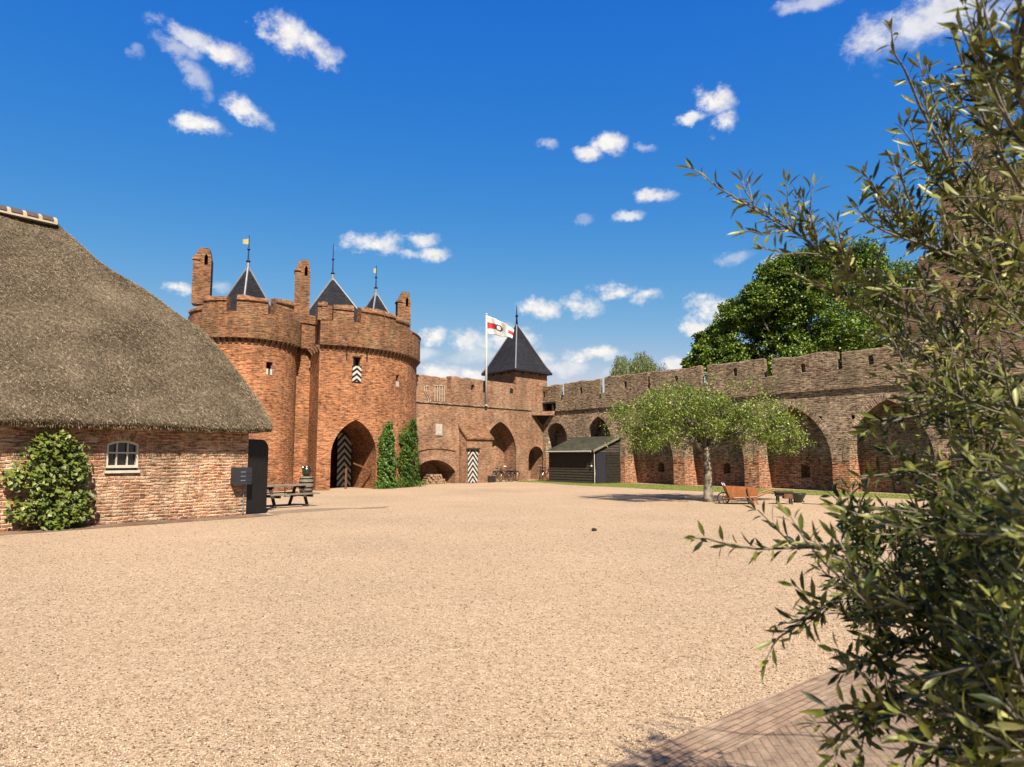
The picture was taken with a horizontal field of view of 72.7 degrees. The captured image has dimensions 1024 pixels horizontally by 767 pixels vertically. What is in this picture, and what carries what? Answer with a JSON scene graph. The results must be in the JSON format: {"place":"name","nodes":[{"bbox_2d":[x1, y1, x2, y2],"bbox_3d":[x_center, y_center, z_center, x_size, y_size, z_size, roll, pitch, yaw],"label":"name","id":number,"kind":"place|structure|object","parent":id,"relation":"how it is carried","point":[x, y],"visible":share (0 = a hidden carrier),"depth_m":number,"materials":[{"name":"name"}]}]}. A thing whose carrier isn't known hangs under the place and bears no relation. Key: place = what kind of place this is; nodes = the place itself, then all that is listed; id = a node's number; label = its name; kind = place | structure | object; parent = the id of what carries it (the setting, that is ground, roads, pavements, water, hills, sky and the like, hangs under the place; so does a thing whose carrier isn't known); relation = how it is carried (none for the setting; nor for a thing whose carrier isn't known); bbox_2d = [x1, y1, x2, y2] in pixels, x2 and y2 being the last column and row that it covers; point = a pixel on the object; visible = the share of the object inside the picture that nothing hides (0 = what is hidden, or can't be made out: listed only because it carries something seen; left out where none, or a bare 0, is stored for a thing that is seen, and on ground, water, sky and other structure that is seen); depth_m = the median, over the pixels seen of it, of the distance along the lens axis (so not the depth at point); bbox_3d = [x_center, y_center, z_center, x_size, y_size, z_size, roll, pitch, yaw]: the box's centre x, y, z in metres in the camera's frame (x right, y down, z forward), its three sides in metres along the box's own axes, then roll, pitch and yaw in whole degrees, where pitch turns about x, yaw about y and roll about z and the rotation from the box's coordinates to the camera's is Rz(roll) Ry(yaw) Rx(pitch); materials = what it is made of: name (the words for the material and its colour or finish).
{"place":"outdoors","nodes":[
{"label":"outdoors","id":0,"kind":"place"},
{"bbox_2d":[0,479,1015,766],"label":"gravel ground","id":1,"kind":"structure","parent":0,"point":[436,503],"depth_m":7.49,"materials":[{"name":"beige gravel"}]},
{"bbox_2d":[0,427,95,530],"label":"climber bush","id":2,"kind":"object","parent":1,"relation":"on","point":[73,469],"visible":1,"depth_m":16.32,"materials":[{"name":"green plant"}]},
{"bbox_2d":[0,514,273,534],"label":"paved gutter","id":3,"kind":"object","parent":1,"relation":"on","point":[127,524],"visible":1,"depth_m":17.75,"materials":[{"name":"beige stone"}]},
{"bbox_2d":[0,204,274,530],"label":"farmhouse","id":4,"kind":"object","parent":1,"relation":"on","point":[151,401],"visible":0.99,"depth_m":19.04,"materials":[{"name":"plant"}]},
{"bbox_2d":[104,441,139,472],"bbox_3d":[-10.085,1.894,18.005,0.200,0.834,0.844,-5,-8,40],"label":"window","id":5,"kind":"structure","parent":4,"relation":"in","point":[122,456],"depth_m":18.05,"materials":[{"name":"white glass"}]},
{"bbox_2d":[230,467,251,484],"bbox_3d":[-7.886,2.695,20.282,0.285,0.488,0.505,-5,-8,40],"label":"mailbox","id":6,"kind":"object","parent":4,"relation":"attached to","point":[241,475],"visible":1,"depth_m":20.16,"materials":[{"name":"metal"}]},
{"bbox_2d":[246,439,268,512],"bbox_3d":[-7.668,2.762,20.916,0.073,2.162,0.670,-5,-8,40],"label":"door","id":7,"kind":"structure","parent":4,"relation":"in","point":[256,496],"depth_m":20.90,"materials":[{"name":"black paint"}]},
{"bbox_2d":[283,477,297,496],"bbox_3d":[-9.472,4.411,29.685,0.576,0.838,0.500,3,-7,-23],"label":"garden chair","id":8,"kind":"object","parent":1,"relation":"on","point":[289,483],"visible":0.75,"depth_m":29.80,"materials":[{"name":"brown wood"}]},
{"bbox_2d":[267,484,319,508],"bbox_3d":[-7.859,3.850,23.849,1.583,0.752,1.900,-5,-8,40],"label":"picnic table","id":9,"kind":"object","parent":1,"relation":"on","point":[292,494],"visible":0.77,"depth_m":23.94,"materials":[{"name":"brown wood"}]},
{"bbox_2d":[188,235,420,491],"bbox_3d":[-11.200,-1.073,40.585,11.398,14.625,14.398,0,-6,0],"label":"gatehouse","id":10,"kind":"object","parent":1,"relation":"on","point":[329,374],"visible":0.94,"depth_m":36.45,"materials":[{"name":"brick"}]},
{"bbox_2d":[266,363,271,374],"bbox_3d":[-12.134,-0.729,34.540,0.360,0.640,0.320,-6,-8,42],"label":"window","id":11,"kind":"structure","parent":10,"relation":"in","point":[267,364],"depth_m":34.58,"materials":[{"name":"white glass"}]},
{"bbox_2d":[352,356,361,381],"bbox_3d":[-8.271,-0.745,36.755,0.520,1.360,0.414,4,-7,-37],"label":"window","id":12,"kind":"structure","parent":10,"relation":"in","point":[356,370],"depth_m":36.61,"materials":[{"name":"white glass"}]},
{"bbox_2d":[374,421,396,488],"bbox_3d":[-6.604,3.862,37.419,0.540,3.745,1.669,-4,-7,34],"label":"ivy","id":13,"kind":"object","parent":10,"relation":"attached to","point":[388,464],"visible":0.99,"depth_m":37.25,"materials":[{"name":"green plant"}]},
{"bbox_2d":[395,418,421,487],"bbox_3d":[-5.709,4.004,39.971,0.781,4.029,3.918,-1,-6,10],"label":"ivy","id":14,"kind":"object","parent":10,"relation":"attached to","point":[410,478],"visible":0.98,"depth_m":39.12,"materials":[{"name":"green plant"}]},
{"bbox_2d":[299,476,313,492],"bbox_3d":[-9.705,4.769,32.816,0.688,0.780,0.688,0,-6,0],"label":"barrel","id":15,"kind":"object","parent":1,"relation":"on","point":[306,480],"visible":0.88,"depth_m":32.58,"materials":[{"name":"brown wood"}]},
{"bbox_2d":[302,466,310,475],"bbox_3d":[-9.705,4.148,32.881,0.415,0.468,0.415,-6,-8,45],"label":"pot","id":16,"kind":"object","parent":15,"relation":"on","point":[306,470],"visible":0.98,"depth_m":32.74,"materials":[{"name":"green ceramic"}]},
{"bbox_2d":[267,506,388,514],"bbox_3d":[-5.930,4.068,22.464,1.721,0.001,4.634,-5,-8,41],"label":"sand strip","id":17,"kind":"object","parent":1,"relation":"on","point":[296,511],"visible":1,"depth_m":22.05,"materials":[{"name":"beige sand"}]},
{"bbox_2d":[414,481,426,485],"bbox_3d":[-5.261,5.704,39.662,1.012,0.403,0.703,-1,-6,8],"label":"plant","id":18,"kind":"object","parent":1,"relation":"on","point":[419,484],"visible":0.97,"depth_m":39.63,"materials":[{"name":"green plant"}]},
{"bbox_2d":[415,374,545,482],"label":"curtain wall","id":19,"kind":"structure","parent":1,"relation":"on","point":[465,434],"depth_m":45.92,"materials":[{"name":"brick"}]},
{"bbox_2d":[468,450,477,482],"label":"striped door","id":20,"kind":"structure","parent":19,"relation":"in","point":[472,454],"depth_m":45.10,"materials":[{"name":"black paint"}]},
{"bbox_2d":[484,313,487,405],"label":"flagpole","id":21,"kind":"object","parent":19,"relation":"on","point":[486,314],"visible":1,"depth_m":47.54,"materials":[{"name":"white metal"}]},
{"bbox_2d":[487,316,513,337],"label":"flag","id":22,"kind":"object","parent":21,"relation":"attached to","point":[497,327],"visible":1,"depth_m":47.79,"materials":[{"name":"white fabric"}]},
{"bbox_2d":[481,305,552,410],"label":"corner tower","id":23,"kind":"structure","parent":19,"relation":"on","point":[516,366],"depth_m":51.44,"materials":[{"name":"tile"}]},
{"bbox_2d":[487,476,495,482],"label":"crate","id":24,"kind":"object","parent":1,"relation":"on","point":[491,479],"visible":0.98,"depth_m":46.07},
{"bbox_2d":[492,465,503,480],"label":"bicycle","id":25,"kind":"object","parent":1,"relation":"on","point":[498,474],"visible":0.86,"depth_m":47.12,"materials":[{"name":"metal"}]},
{"bbox_2d":[494,466,515,481],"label":"bicycle","id":26,"kind":"object","parent":1,"relation":"on","point":[506,476],"visible":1,"depth_m":47.19,"materials":[{"name":"metal"}]},
{"bbox_2d":[505,465,519,481],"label":"bicycle","id":27,"kind":"object","parent":1,"relation":"on","point":[513,473],"visible":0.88,"depth_m":48.35,"materials":[{"name":"metal"}]},
{"bbox_2d":[609,350,665,375],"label":"willow tree","id":28,"kind":"object","parent":1,"relation":"on","point":[623,363],"visible":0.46,"depth_m":74.53,"materials":[{"name":"green plant"}]},
{"bbox_2d":[599,369,816,501],"bbox_3d":[7.398,2.110,26.723,8.078,4.893,5.745,0,-6,0],"label":"orchard tree","id":29,"kind":"object","parent":1,"relation":"on","point":[701,434],"visible":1,"depth_m":25.98,"materials":[{"name":"green plant"}]},
{"bbox_2d":[717,482,777,504],"bbox_3d":[8.448,3.972,25.108,2.053,0.785,0.682,-1,-6,7],"label":"wheelbarrow","id":30,"kind":"object","parent":1,"relation":"on","point":[737,492],"visible":0.98,"depth_m":24.91,"materials":[{"name":"orange wood"}]},
{"bbox_2d":[607,630,940,766],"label":"path border","id":31,"kind":"object","parent":1,"relation":"on","point":[719,738],"depth_m":4.41,"materials":[{"name":"ceramic"}]},
{"bbox_2d":[531,338,1023,493],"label":"curtain wall","id":32,"kind":"structure","parent":1,"relation":"on","point":[830,391],"depth_m":36.87,"materials":[{"name":"brick"}]},
{"bbox_2d":[772,491,793,503],"bbox_3d":[9.748,4.127,25.130,0.728,0.452,0.400,-1,-6,9],"label":"stool","id":33,"kind":"object","parent":1,"relation":"on","point":[786,495],"visible":0.94,"depth_m":24.98,"materials":[{"name":"brown wood"}]},
{"bbox_2d":[793,493,805,502],"bbox_3d":[10.670,4.271,25.937,0.580,0.350,0.571,0,-6,0],"label":"planter","id":34,"kind":"object","parent":1,"relation":"on","point":[798,497],"visible":0.86,"depth_m":25.77,"materials":[{"name":"grey ceramic"}]},
{"bbox_2d":[680,236,919,381],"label":"tree","id":35,"kind":"object","parent":1,"relation":"on","point":[783,327],"visible":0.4,"depth_m":54.76,"materials":[{"name":"green plant"}]},
{"bbox_2d":[902,137,1023,495],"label":"keep","id":36,"kind":"structure","parent":1,"relation":"on","point":[993,335],"depth_m":31.61,"materials":[{"name":"brick"}]},
{"bbox_2d":[0,0,1023,394],"label":"sky","id":37,"kind":"structure","parent":0,"point":[491,157],"materials":[{"name":"blue"}]},
{"bbox_2d":[516,480,925,499],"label":"turf","id":38,"kind":"structure","parent":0,"point":[687,489],"depth_m":36.12,"materials":[{"name":"green plant"}]},
{"bbox_2d":[540,465,548,480],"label":"bicycle","id":39,"kind":"object","parent":38,"relation":"on","point":[544,472],"visible":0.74,"depth_m":49.73,"materials":[{"name":"metal"}]},
{"bbox_2d":[545,436,621,482],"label":"garden shed","id":40,"kind":"structure","parent":38,"relation":"on","point":[575,459],"depth_m":45.21,"materials":[{"name":"wood"}]},
{"bbox_2d":[595,452,605,482],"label":"door","id":41,"kind":"structure","parent":40,"relation":"in","point":[600,457],"depth_m":44.27,"materials":[{"name":"wood"}]},
{"bbox_2d":[702,650,1022,766],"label":"path","id":42,"kind":"structure","parent":0,"point":[789,745],"depth_m":4.08,"materials":[{"name":"brick"}]},
{"bbox_2d":[674,0,1023,766],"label":"olive tree","id":43,"kind":"object","parent":42,"relation":"on","point":[966,606],"visible":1,"depth_m":1.48,"materials":[{"name":"green plant"}]}
]}

